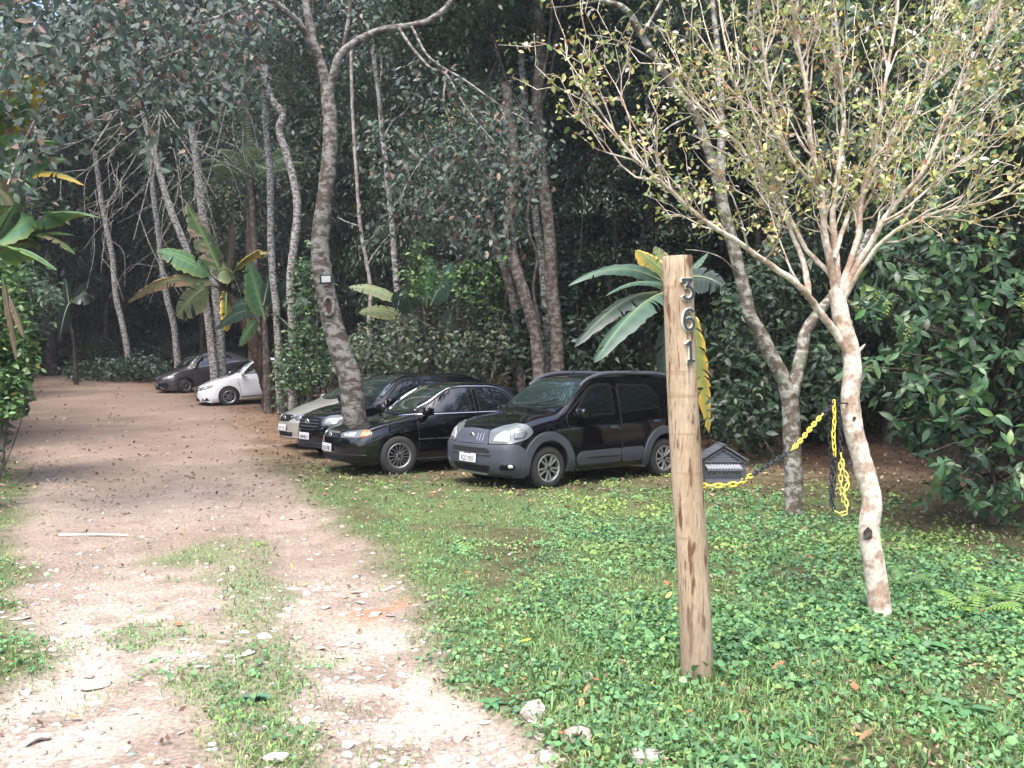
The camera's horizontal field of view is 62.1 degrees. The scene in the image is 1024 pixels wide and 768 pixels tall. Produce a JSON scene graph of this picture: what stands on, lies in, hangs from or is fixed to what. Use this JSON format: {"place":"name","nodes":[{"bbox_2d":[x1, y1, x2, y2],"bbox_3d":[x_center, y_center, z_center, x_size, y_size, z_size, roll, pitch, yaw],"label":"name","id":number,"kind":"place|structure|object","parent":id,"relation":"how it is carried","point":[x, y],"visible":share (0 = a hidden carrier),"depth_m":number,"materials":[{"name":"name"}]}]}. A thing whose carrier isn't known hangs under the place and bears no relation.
{"place":"outdoors","nodes":[
{"label":"outdoors","id":0,"kind":"place"},
{"bbox_2d":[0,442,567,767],"bbox_3d":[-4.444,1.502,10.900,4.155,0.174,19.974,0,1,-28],"label":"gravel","id":1,"kind":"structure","parent":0,"point":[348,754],"depth_m":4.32,"materials":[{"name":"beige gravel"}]},
{"bbox_2d":[0,306,663,767],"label":"dirt track","id":2,"kind":"structure","parent":0,"point":[136,418],"depth_m":6.12,"materials":[{"name":"beige soil"}]},
{"bbox_2d":[38,278,94,384],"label":"banana plant","id":3,"kind":"object","parent":2,"relation":"on","point":[64,323],"visible":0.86,"depth_m":39.64,"materials":[{"name":"green plant"}]},
{"bbox_2d":[9,203,131,325],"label":"forest tree","id":4,"kind":"object","parent":2,"relation":"on","point":[75,304],"visible":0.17,"depth_m":49.67,"materials":[{"name":"green plant"}]},
{"bbox_2d":[28,177,147,364],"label":"forest tree","id":5,"kind":"object","parent":2,"relation":"on","point":[76,327],"visible":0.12,"depth_m":51.19,"materials":[{"name":"green plant"}]},
{"bbox_2d":[0,9,193,375],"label":"forest tree","id":6,"kind":"object","parent":2,"relation":"on","point":[51,364],"visible":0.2,"depth_m":47.36,"materials":[{"name":"green plant"}]},
{"bbox_2d":[194,357,324,405],"bbox_3d":[-9.254,-0.164,31.315,4.682,1.568,2.136,-7,4,-30],"label":"white sedan","id":7,"kind":"object","parent":2,"relation":"on","point":[234,385],"visible":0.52,"depth_m":30.08,"materials":[{"name":"white paint"}]},
{"bbox_2d":[0,192,1023,767],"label":"ground","id":8,"kind":"structure","parent":0,"point":[248,416],"depth_m":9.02,"materials":[{"name":"green plant"}]},
{"bbox_2d":[0,258,48,477],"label":"hedge bush","id":9,"kind":"object","parent":8,"relation":"on","point":[14,387],"visible":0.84,"depth_m":12.47,"materials":[{"name":"green plant"}]},
{"bbox_2d":[1,260,70,342],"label":"pinnate shrub","id":10,"kind":"object","parent":8,"relation":"on","point":[37,295],"visible":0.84,"depth_m":13.45,"materials":[{"name":"green plant"}]},
{"bbox_2d":[0,5,98,291],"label":"forest tree","id":11,"kind":"object","parent":8,"relation":"on","point":[41,204],"visible":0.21,"depth_m":20.36,"materials":[{"name":"green plant"}]},
{"bbox_2d":[0,74,100,360],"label":"banana plant","id":12,"kind":"object","parent":8,"relation":"on","point":[19,232],"visible":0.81,"depth_m":9.89,"materials":[{"name":"green plant"}]},
{"bbox_2d":[35,340,98,374],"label":"shrub","id":13,"kind":"object","parent":8,"relation":"on","point":[66,344],"visible":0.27,"depth_m":48.89,"materials":[{"name":"green plant"}]},
{"bbox_2d":[54,328,130,375],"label":"shrub","id":14,"kind":"object","parent":8,"relation":"on","point":[105,347],"visible":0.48,"depth_m":47.91,"materials":[{"name":"green plant"}]},
{"bbox_2d":[2,25,196,380],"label":"slender tree","id":15,"kind":"object","parent":8,"relation":"on","point":[122,324],"visible":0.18,"depth_m":42.81,"materials":[{"name":"green plant"}]},
{"bbox_2d":[55,351,173,381],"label":"bush","id":16,"kind":"object","parent":8,"relation":"on","point":[146,370],"visible":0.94,"depth_m":42.43,"materials":[{"name":"green plant"}]},
{"bbox_2d":[34,149,209,361],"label":"forest tree","id":17,"kind":"object","parent":8,"relation":"on","point":[154,299],"visible":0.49,"depth_m":48.23,"materials":[{"name":"green plant"}]},
{"bbox_2d":[3,0,285,379],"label":"slender tree","id":18,"kind":"object","parent":8,"relation":"on","point":[209,329],"visible":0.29,"depth_m":29.49,"materials":[{"name":"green plant"}]},
{"bbox_2d":[29,67,260,328],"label":"forest tree","id":19,"kind":"object","parent":8,"relation":"on","point":[180,200],"visible":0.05,"depth_m":51.18,"materials":[{"name":"green plant"}]},
{"bbox_2d":[89,184,202,358],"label":"forest tree","id":20,"kind":"object","parent":8,"relation":"on","point":[148,322],"visible":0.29,"depth_m":52.36,"materials":[{"name":"green plant"}]},
{"bbox_2d":[39,27,253,367],"bbox_3d":[-16.322,-8.018,38.614,9.227,16.542,9.294,0,1,0],"label":"slender tree","id":21,"kind":"object","parent":8,"relation":"on","point":[166,294],"visible":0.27,"depth_m":37.89,"materials":[{"name":"green plant"}]},
{"bbox_2d":[114,328,191,373],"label":"shrub","id":22,"kind":"object","parent":8,"relation":"on","point":[143,344],"visible":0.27,"depth_m":49.44,"materials":[{"name":"green plant"}]},
{"bbox_2d":[146,327,226,370],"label":"shrub","id":23,"kind":"object","parent":8,"relation":"on","point":[196,336],"visible":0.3,"depth_m":48.63,"materials":[{"name":"green plant"}]},
{"bbox_2d":[123,166,266,352],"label":"forest tree","id":24,"kind":"object","parent":8,"relation":"on","point":[202,345],"visible":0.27,"depth_m":47.12,"materials":[{"name":"green plant"}]},
{"bbox_2d":[65,0,328,377],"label":"slender tree","id":25,"kind":"object","parent":8,"relation":"on","point":[220,349],"visible":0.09,"depth_m":32.02,"materials":[{"name":"grey plant"}]},
{"bbox_2d":[154,352,247,392],"bbox_3d":[-13.018,-0.577,36.362,4.412,1.578,2.092,-10,7,-41],"label":"grey sedan","id":26,"kind":"object","parent":8,"relation":"on","point":[187,374],"visible":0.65,"depth_m":35.22,"materials":[{"name":"grey paint"}]},
{"bbox_2d":[127,204,275,410],"bbox_3d":[-9.874,-2.439,27.854,4.732,6.943,1.832,0,1,0],"label":"banana plant","id":27,"kind":"object","parent":8,"relation":"on","point":[198,271],"visible":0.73,"depth_m":27.94,"materials":[{"name":"green plant"}]},
{"bbox_2d":[131,0,328,397],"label":"slender tree","id":28,"kind":"object","parent":8,"relation":"on","point":[252,216],"visible":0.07,"depth_m":32.86,"materials":[{"name":"brown plant"}]},
{"bbox_2d":[187,211,272,340],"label":"forest tree","id":29,"kind":"object","parent":8,"relation":"on","point":[197,320],"visible":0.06,"depth_m":54.30,"materials":[{"name":"green plant"}]},
{"bbox_2d":[191,119,302,359],"bbox_3d":[-10.509,-4.770,33.470,3.700,10.655,3.992,-1,1,-41],"label":"tree fern","id":30,"kind":"object","parent":8,"relation":"on","point":[225,171],"visible":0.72,"depth_m":33.08,"materials":[{"name":"green plant"}]},
{"bbox_2d":[143,33,369,333],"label":"forest tree","id":31,"kind":"object","parent":8,"relation":"on","point":[257,124],"visible":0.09,"depth_m":49.87,"materials":[{"name":"green plant"}]},
{"bbox_2d":[119,0,394,414],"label":"slender tree","id":32,"kind":"object","parent":8,"relation":"on","point":[277,328],"visible":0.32,"depth_m":26.85,"materials":[{"name":"grey plant"}]},
{"bbox_2d":[132,0,392,410],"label":"slender tree","id":33,"kind":"object","parent":8,"relation":"on","point":[297,207],"visible":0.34,"depth_m":24.89,"materials":[{"name":"grey plant"}]},
{"bbox_2d":[216,262,311,413],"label":"banana plant","id":34,"kind":"object","parent":8,"relation":"on","point":[252,302],"visible":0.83,"depth_m":27.11,"materials":[{"name":"green plant"}]},
{"bbox_2d":[192,139,339,356],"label":"forest tree","id":35,"kind":"object","parent":8,"relation":"on","point":[237,214],"visible":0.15,"depth_m":46.96,"materials":[{"name":"green plant"}]},
{"bbox_2d":[189,124,347,326],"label":"forest tree","id":36,"kind":"object","parent":8,"relation":"on","point":[283,312],"visible":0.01,"depth_m":51.90,"materials":[{"name":"green plant"}]},
{"bbox_2d":[0,0,565,463],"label":"mottled tree","id":37,"kind":"object","parent":8,"relation":"on","point":[76,54],"visible":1,"depth_m":12.72,"materials":[{"name":"green plant"}]},
{"bbox_2d":[195,118,382,363],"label":"forest tree","id":38,"kind":"object","parent":8,"relation":"on","point":[285,229],"visible":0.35,"depth_m":42.75,"materials":[{"name":"green plant"}]},
{"bbox_2d":[266,234,336,411],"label":"green shrub","id":39,"kind":"object","parent":8,"relation":"on","point":[308,368],"visible":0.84,"depth_m":23.25,"materials":[{"name":"green plant"}]},
{"bbox_2d":[269,359,333,415],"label":"green shrub","id":40,"kind":"object","parent":8,"relation":"on","point":[285,396],"visible":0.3,"depth_m":26.02,"materials":[{"name":"green plant"}]},
{"bbox_2d":[278,376,378,439],"bbox_3d":[-3.043,0.595,19.324,4.535,1.544,2.148,-1,1,-36],"label":"silver sedan","id":41,"kind":"object","parent":8,"relation":"on","point":[288,424],"visible":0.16,"depth_m":18.07,"materials":[{"name":"grey paint"}]},
{"bbox_2d":[216,0,505,324],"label":"forest tree","id":42,"kind":"object","parent":8,"relation":"on","point":[368,95],"visible":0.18,"depth_m":43.11,"materials":[{"name":"green plant"}]},
{"bbox_2d":[263,86,463,342],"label":"forest tree","id":43,"kind":"object","parent":8,"relation":"on","point":[356,281],"visible":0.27,"depth_m":41.01,"materials":[{"name":"green plant"}]},
{"bbox_2d":[311,333,418,398],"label":"shrub","id":44,"kind":"object","parent":8,"relation":"on","point":[363,371],"visible":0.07,"depth_m":28.95,"materials":[{"name":"green plant"}]},
{"bbox_2d":[337,49,401,374],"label":"slender tree","id":45,"kind":"object","parent":8,"relation":"on","point":[366,262],"visible":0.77,"depth_m":22.90,"materials":[{"name":"grey plant"}]},
{"bbox_2d":[297,373,482,451],"bbox_3d":[-2.357,0.592,17.573,4.222,1.645,2.068,-1,1,-40],"label":"black estate car","id":46,"kind":"object","parent":8,"relation":"on","point":[316,424],"visible":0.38,"depth_m":16.70,"materials":[{"name":"black paint"}]},
{"bbox_2d":[365,48,416,372],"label":"slender tree","id":47,"kind":"object","parent":8,"relation":"on","point":[394,257],"visible":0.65,"depth_m":22.38,"materials":[{"name":"grey plant"}]},
{"bbox_2d":[349,256,457,372],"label":"banana plant","id":48,"kind":"object","parent":8,"relation":"on","point":[404,307],"visible":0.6,"depth_m":21.43,"materials":[{"name":"green plant"}]},
{"bbox_2d":[335,52,501,327],"bbox_3d":[-3.616,-8.036,39.178,9.369,13.543,8.878,1,1,44],"label":"forest tree","id":49,"kind":"object","parent":8,"relation":"on","point":[358,262],"visible":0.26,"depth_m":38.10,"materials":[{"name":"green plant"}]},
{"bbox_2d":[322,382,519,474],"bbox_3d":[-1.133,0.709,15.070,4.482,1.489,2.030,0,1,-32],"label":"black sedan","id":50,"kind":"object","parent":8,"relation":"on","point":[403,434],"visible":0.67,"depth_m":13.97,"materials":[{"name":"black paint"}]},
{"bbox_2d":[331,307,528,384],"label":"grey leaved shrub","id":51,"kind":"object","parent":8,"relation":"on","point":[435,343],"visible":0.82,"depth_m":20.59,"materials":[{"name":"green plant"}]},
{"bbox_2d":[340,1,523,139],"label":"forest tree","id":52,"kind":"object","parent":8,"relation":"on","point":[405,62],"visible":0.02,"depth_m":45.29,"materials":[{"name":"green plant"}]},
{"bbox_2d":[0,0,872,351],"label":"forest","id":53,"kind":"object","parent":8,"relation":"on","point":[138,320],"visible":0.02,"depth_m":54.52,"materials":[{"name":"green plant"}]},
{"bbox_2d":[382,346,505,383],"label":"shrub","id":54,"kind":"object","parent":8,"relation":"on","point":[439,355],"visible":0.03,"depth_m":25.94,"materials":[{"name":"green plant"}]},
{"bbox_2d":[365,117,535,356],"bbox_3d":[-1.892,-4.578,30.459,7.360,9.926,8.103,0,1,22],"label":"forest tree","id":55,"kind":"object","parent":8,"relation":"on","point":[460,312],"visible":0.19,"depth_m":30.36,"materials":[{"name":"green plant"}]},
{"bbox_2d":[393,238,520,382],"bbox_3d":[-1.330,-1.104,20.705,3.149,4.903,1.747,0,1,0],"label":"green shrub","id":56,"kind":"object","parent":8,"relation":"on","point":[472,299],"visible":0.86,"depth_m":20.56,"materials":[{"name":"green plant"}]},
{"bbox_2d":[343,0,594,391],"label":"brown tree","id":57,"kind":"object","parent":8,"relation":"on","point":[514,305],"visible":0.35,"depth_m":20.67,"materials":[{"name":"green plant"}]},
{"bbox_2d":[332,0,624,284],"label":"forest tree","id":58,"kind":"object","parent":8,"relation":"on","point":[438,89],"visible":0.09,"depth_m":37.49,"materials":[{"name":"green plant"}]},
{"bbox_2d":[387,77,603,314],"bbox_3d":[-0.479,-6.888,33.950,9.488,10.920,8.130,0,1,-18],"label":"forest tree","id":59,"kind":"object","parent":8,"relation":"on","point":[473,112],"visible":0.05,"depth_m":33.21,"materials":[{"name":"green plant"}]},
{"bbox_2d":[367,0,641,379],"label":"brown tree","id":60,"kind":"object","parent":8,"relation":"on","point":[535,334],"visible":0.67,"depth_m":18.90,"materials":[{"name":"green plant"}]},
{"bbox_2d":[490,1,562,113],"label":"liana","id":61,"kind":"object","parent":60,"relation":"hanging from","point":[505,76],"visible":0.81,"depth_m":18.89,"materials":[{"name":"brown plant"}]},
{"bbox_2d":[526,0,552,323],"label":"liana","id":62,"kind":"object","parent":60,"relation":"hanging from","point":[531,189],"visible":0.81,"depth_m":18.51,"materials":[{"name":"brown plant"}]},
{"bbox_2d":[578,4,602,258],"bbox_3d":[1.897,-6.198,19.935,0.698,6.537,0.090,0,1,2],"label":"liana","id":63,"kind":"object","parent":60,"relation":"hanging from","point":[597,148],"visible":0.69,"depth_m":19.92,"materials":[{"name":"brown plant"}]},
{"bbox_2d":[0,452,1023,767],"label":"ground cover","id":64,"kind":"object","parent":8,"relation":"on","point":[1010,640],"visible":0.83,"depth_m":5.40,"materials":[{"name":"green plant"}]},
{"bbox_2d":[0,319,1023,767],"bbox_3d":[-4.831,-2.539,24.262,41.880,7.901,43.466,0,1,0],"label":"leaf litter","id":65,"kind":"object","parent":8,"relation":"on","point":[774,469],"visible":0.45,"depth_m":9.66,"materials":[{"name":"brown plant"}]},
{"bbox_2d":[430,32,606,261],"bbox_3d":[1.267,-9.467,38.495,8.811,11.648,9.104,0,1,16],"label":"forest tree","id":66,"kind":"object","parent":8,"relation":"on","point":[502,77],"visible":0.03,"depth_m":36.71,"materials":[{"name":"green plant"}]},
{"bbox_2d":[411,0,631,373],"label":"pale tree","id":67,"kind":"object","parent":8,"relation":"on","point":[524,104],"visible":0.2,"depth_m":20.37,"materials":[{"name":"grey plant"}]},
{"bbox_2d":[466,0,500,258],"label":"liana","id":68,"kind":"object","parent":67,"relation":"hanging from","point":[484,104],"visible":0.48,"depth_m":19.41,"materials":[{"name":"brown plant"}]},
{"bbox_2d":[479,325,595,388],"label":"shrub","id":69,"kind":"object","parent":8,"relation":"on","point":[511,383],"visible":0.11,"depth_m":26.95,"materials":[{"name":"green plant"}]},
{"bbox_2d":[451,0,654,376],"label":"brown tree","id":70,"kind":"object","parent":8,"relation":"on","point":[554,311],"visible":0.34,"depth_m":19.34,"materials":[{"name":"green plant"}]},
{"bbox_2d":[427,59,684,355],"bbox_3d":[1.857,-4.679,27.538,9.056,11.042,8.826,0,1,-26],"label":"forest tree","id":71,"kind":"object","parent":8,"relation":"on","point":[506,308],"visible":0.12,"depth_m":27.24,"materials":[{"name":"green plant"}]},
{"bbox_2d":[447,365,670,488],"bbox_3d":[0.892,0.591,13.306,3.863,1.766,2.084,-1,1,-37],"label":"black compact suv","id":72,"kind":"object","parent":8,"relation":"on","point":[547,430],"visible":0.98,"depth_m":12.59,"materials":[{"name":"black paint"}]},
{"bbox_2d":[502,259,623,385],"bbox_3d":[1.259,-0.971,21.029,3.044,4.644,3.426,0,1,0],"label":"dark shrub","id":73,"kind":"object","parent":8,"relation":"on","point":[586,364],"visible":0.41,"depth_m":20.38,"materials":[{"name":"green plant"}]},
{"bbox_2d":[473,0,772,370],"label":"slender tree","id":74,"kind":"object","parent":8,"relation":"on","point":[556,80],"visible":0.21,"depth_m":20.93,"materials":[{"name":"green plant"}]},
{"bbox_2d":[564,323,706,419],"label":"shrub","id":75,"kind":"object","parent":8,"relation":"on","point":[635,357],"visible":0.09,"depth_m":20.96,"materials":[{"name":"green plant"}]},
{"bbox_2d":[460,0,827,370],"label":"forest tree","id":76,"kind":"object","parent":8,"relation":"on","point":[646,335],"visible":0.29,"depth_m":21.97,"materials":[{"name":"green plant"}]},
{"bbox_2d":[569,247,725,431],"bbox_3d":[2.563,-0.624,16.397,3.330,4.240,1.537,0,1,-23],"label":"banana plant","id":77,"kind":"object","parent":8,"relation":"on","point":[635,316],"visible":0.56,"depth_m":16.36,"materials":[{"name":"green plant"}]},
{"bbox_2d":[495,0,829,370],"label":"forest tree","id":78,"kind":"object","parent":8,"relation":"on","point":[616,166],"visible":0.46,"depth_m":20.23,"materials":[{"name":"green plant"}]},
{"bbox_2d":[662,255,713,680],"bbox_3d":[0.953,0.562,4.576,0.291,2.515,0.184,0,1,9],"label":"wooden post","id":79,"kind":"object","parent":8,"relation":"on","point":[694,605],"visible":0.9,"depth_m":4.51,"materials":[{"name":"brown wood"}]},
{"bbox_2d":[679,278,694,301],"bbox_3d":[0.928,-0.500,4.501,0.082,0.126,0.022,-3,2,-22],"label":"house number","id":80,"kind":"object","parent":79,"relation":"attached to","point":[687,285],"visible":1,"depth_m":4.49,"materials":[{"name":"silver metal"}]},
{"bbox_2d":[681,308,695,331],"bbox_3d":[0.932,-0.339,4.499,0.079,0.128,0.022,-3,2,-20],"label":"house number","id":81,"kind":"object","parent":79,"relation":"attached to","point":[684,318],"visible":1,"depth_m":4.49,"materials":[{"name":"silver metal"}]},
{"bbox_2d":[702,442,748,482],"bbox_3d":[1.141,0.428,4.654,0.272,0.210,0.166,0,1,0],"label":"mailbox","id":82,"kind":"object","parent":79,"relation":"attached to","point":[722,463],"visible":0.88,"depth_m":4.60,"materials":[{"name":"grey metal"}]},
{"bbox_2d":[703,399,849,515],"bbox_3d":[1.669,0.488,5.109,1.694,0.766,0.215,-1,1,-42],"label":"plastic chain","id":83,"kind":"object","parent":79,"relation":"hanging from","point":[832,405],"visible":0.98,"depth_m":5.56,"materials":[{"name":"yellow plastic"}]},
{"bbox_2d":[566,7,818,332],"bbox_3d":[5.997,-6.274,29.183,9.900,13.370,10.153,0,1,1],"label":"forest tree","id":84,"kind":"object","parent":8,"relation":"on","point":[662,202],"visible":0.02,"depth_m":28.71,"materials":[{"name":"green plant"}]},
{"bbox_2d":[547,0,873,516],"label":"forked tree","id":85,"kind":"object","parent":8,"relation":"on","point":[789,386],"visible":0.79,"depth_m":9.61,"materials":[{"name":"grey plant"}]},
{"bbox_2d":[627,303,889,452],"bbox_3d":[5.501,0.231,18.564,5.329,4.356,5.408,0,1,28],"label":"shrub","id":86,"kind":"object","parent":8,"relation":"on","point":[704,324],"visible":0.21,"depth_m":18.26,"materials":[{"name":"green plant"}]},
{"bbox_2d":[495,0,1023,617],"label":"white barked tree","id":87,"kind":"object","parent":8,"relation":"on","point":[839,328],"visible":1,"depth_m":5.63,"materials":[{"name":"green plant"}]},
{"bbox_2d":[595,0,934,434],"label":"forest tree","id":88,"kind":"object","parent":8,"relation":"on","point":[756,239],"visible":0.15,"depth_m":20.61,"materials":[{"name":"green plant"}]},
{"bbox_2d":[638,33,908,419],"bbox_3d":[7.305,-4.864,24.384,8.531,12.539,8.214,0,1,-4],"label":"forest tree","id":89,"kind":"object","parent":8,"relation":"on","point":[766,211],"visible":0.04,"depth_m":22.95,"materials":[{"name":"green plant"}]},
{"bbox_2d":[698,230,868,466],"bbox_3d":[4.996,-0.827,16.055,2.975,4.609,5.635,0,1,13],"label":"green shrub","id":90,"kind":"object","parent":8,"relation":"on","point":[739,408],"visible":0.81,"depth_m":15.59,"materials":[{"name":"green plant"}]},
{"bbox_2d":[769,728,819,746],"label":"weed","id":91,"kind":"object","parent":8,"relation":"on","point":[793,739],"visible":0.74,"depth_m":3.77,"materials":[{"name":"green plant"}]},
{"bbox_2d":[785,312,936,419],"bbox_3d":[10.541,-0.034,26.131,5.542,5.003,5.307,0,1,-16],"label":"shrub","id":92,"kind":"object","parent":8,"relation":"on","point":[873,351],"visible":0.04,"depth_m":24.87,"materials":[{"name":"green plant"}]},
{"bbox_2d":[726,0,1005,441],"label":"forest tree","id":93,"kind":"object","parent":8,"relation":"on","point":[868,334],"visible":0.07,"depth_m":18.95,"materials":[{"name":"green plant"}]},
{"bbox_2d":[723,0,1013,429],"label":"forest tree","id":94,"kind":"object","parent":8,"relation":"on","point":[861,70],"visible":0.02,"depth_m":20.35,"materials":[{"name":"green plant"}]},
{"bbox_2d":[836,375,938,435],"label":"shrub","id":95,"kind":"object","parent":8,"relation":"on","point":[867,419],"visible":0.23,"depth_m":21.22,"materials":[{"name":"green plant"}]},
{"bbox_2d":[757,0,1023,400],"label":"forest tree","id":96,"kind":"object","parent":8,"relation":"on","point":[881,279],"visible":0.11,"depth_m":14.43,"materials":[{"name":"green plant"}]},
{"bbox_2d":[859,566,936,587],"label":"fern","id":97,"kind":"object","parent":8,"relation":"on","point":[897,572],"visible":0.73,"depth_m":6.49,"materials":[{"name":"green plant"}]},
{"bbox_2d":[894,635,950,651],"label":"weed","id":98,"kind":"object","parent":8,"relation":"on","point":[916,639],"visible":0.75,"depth_m":5.05,"materials":[{"name":"green plant"}]},
{"bbox_2d":[833,0,1023,525],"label":"broadleaf bush","id":99,"kind":"object","parent":8,"relation":"on","point":[995,321],"visible":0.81,"depth_m":8.56,"materials":[{"name":"green plant"}]},
{"bbox_2d":[841,0,1023,364],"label":"forest tree","id":100,"kind":"object","parent":8,"relation":"on","point":[899,41],"depth_m":16.54,"materials":[{"name":"green plant"}]},
{"bbox_2d":[863,4,1023,383],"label":"forest tree","id":101,"kind":"object","parent":8,"relation":"on","point":[1007,206],"visible":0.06,"depth_m":10.60,"materials":[{"name":"green plant"}]},
{"bbox_2d":[931,696,995,718],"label":"weed","id":102,"kind":"object","parent":8,"relation":"on","point":[963,713],"visible":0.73,"depth_m":4.07,"materials":[{"name":"green plant"}]},
{"bbox_2d":[933,589,1022,611],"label":"fern","id":103,"kind":"object","parent":8,"relation":"on","point":[967,608],"visible":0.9,"depth_m":5.76,"materials":[{"name":"green plant"}]},
{"bbox_2d":[970,582,1023,601],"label":"fern","id":104,"kind":"object","parent":8,"relation":"on","point":[994,593],"visible":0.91,"depth_m":6.03,"materials":[{"name":"green plant"}]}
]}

